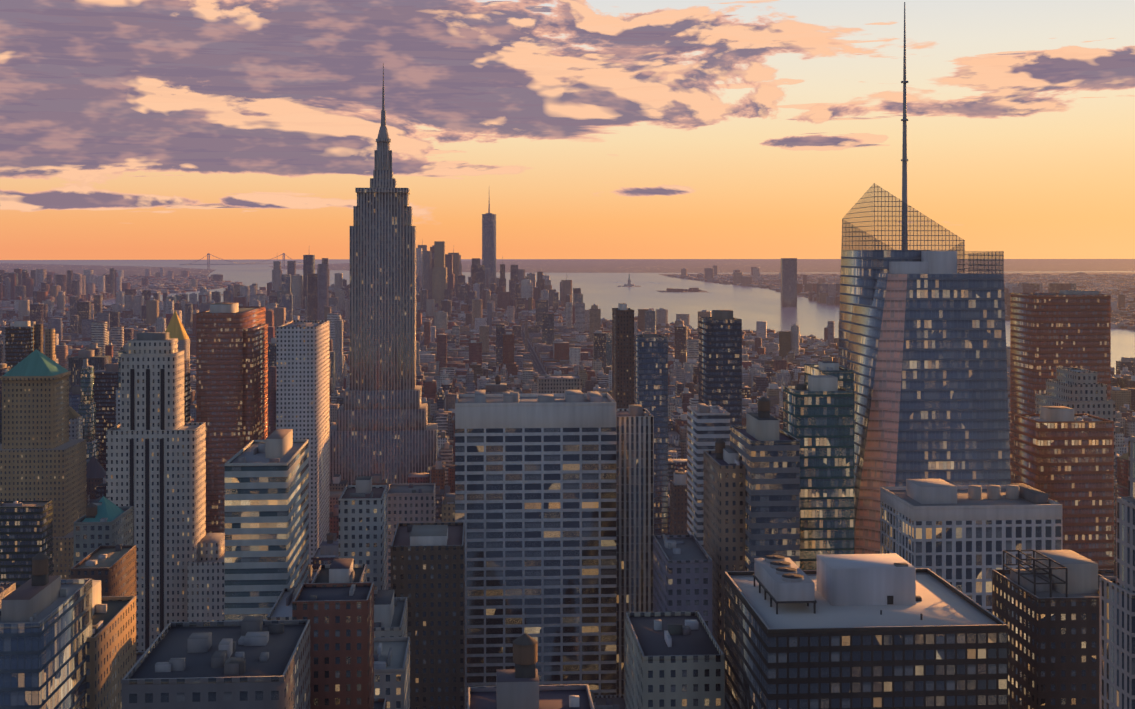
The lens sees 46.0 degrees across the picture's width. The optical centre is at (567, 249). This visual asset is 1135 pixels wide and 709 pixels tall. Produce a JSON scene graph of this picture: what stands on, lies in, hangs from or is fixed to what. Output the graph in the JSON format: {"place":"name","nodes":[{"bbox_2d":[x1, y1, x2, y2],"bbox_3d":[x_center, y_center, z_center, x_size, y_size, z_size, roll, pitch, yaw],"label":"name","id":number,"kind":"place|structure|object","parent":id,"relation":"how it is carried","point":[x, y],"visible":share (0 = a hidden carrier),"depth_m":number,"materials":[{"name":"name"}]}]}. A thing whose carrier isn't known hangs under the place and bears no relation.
{"place":"outdoors","nodes":[
{"label":"outdoors","id":0,"kind":"place"},
{"bbox_2d":[0,259,1134,373],"bbox_3d":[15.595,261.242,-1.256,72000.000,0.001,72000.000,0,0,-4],"label":"water","id":1,"kind":"structure","parent":0,"point":[749,306],"depth_m":7760.93,"materials":[{"name":"grey liquid"}]},
{"bbox_2d":[0,259,1134,374],"bbox_3d":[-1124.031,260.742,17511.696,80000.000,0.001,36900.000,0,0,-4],"label":"ground","id":2,"kind":"structure","parent":0,"point":[1023,266],"depth_m":19373.65,"materials":[{"name":"grey"}]},
{"bbox_2d":[0,2,1134,708],"bbox_3d":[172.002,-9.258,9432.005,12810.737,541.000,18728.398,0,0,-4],"label":"city","id":3,"kind":"object","parent":2,"relation":"on","point":[912,486],"visible":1,"depth_m":557.93},
{"bbox_2d":[841,183,1003,273],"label":"crown","id":4,"kind":"object","parent":3,"relation":"on","point":[973,264],"visible":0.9,"depth_m":570.08,"materials":[{"name":"grey"}]},
{"bbox_2d":[0,0,1134,259],"label":"sky","id":5,"kind":"structure","parent":0,"point":[130,129],"materials":[{"name":"orange"}]}
]}

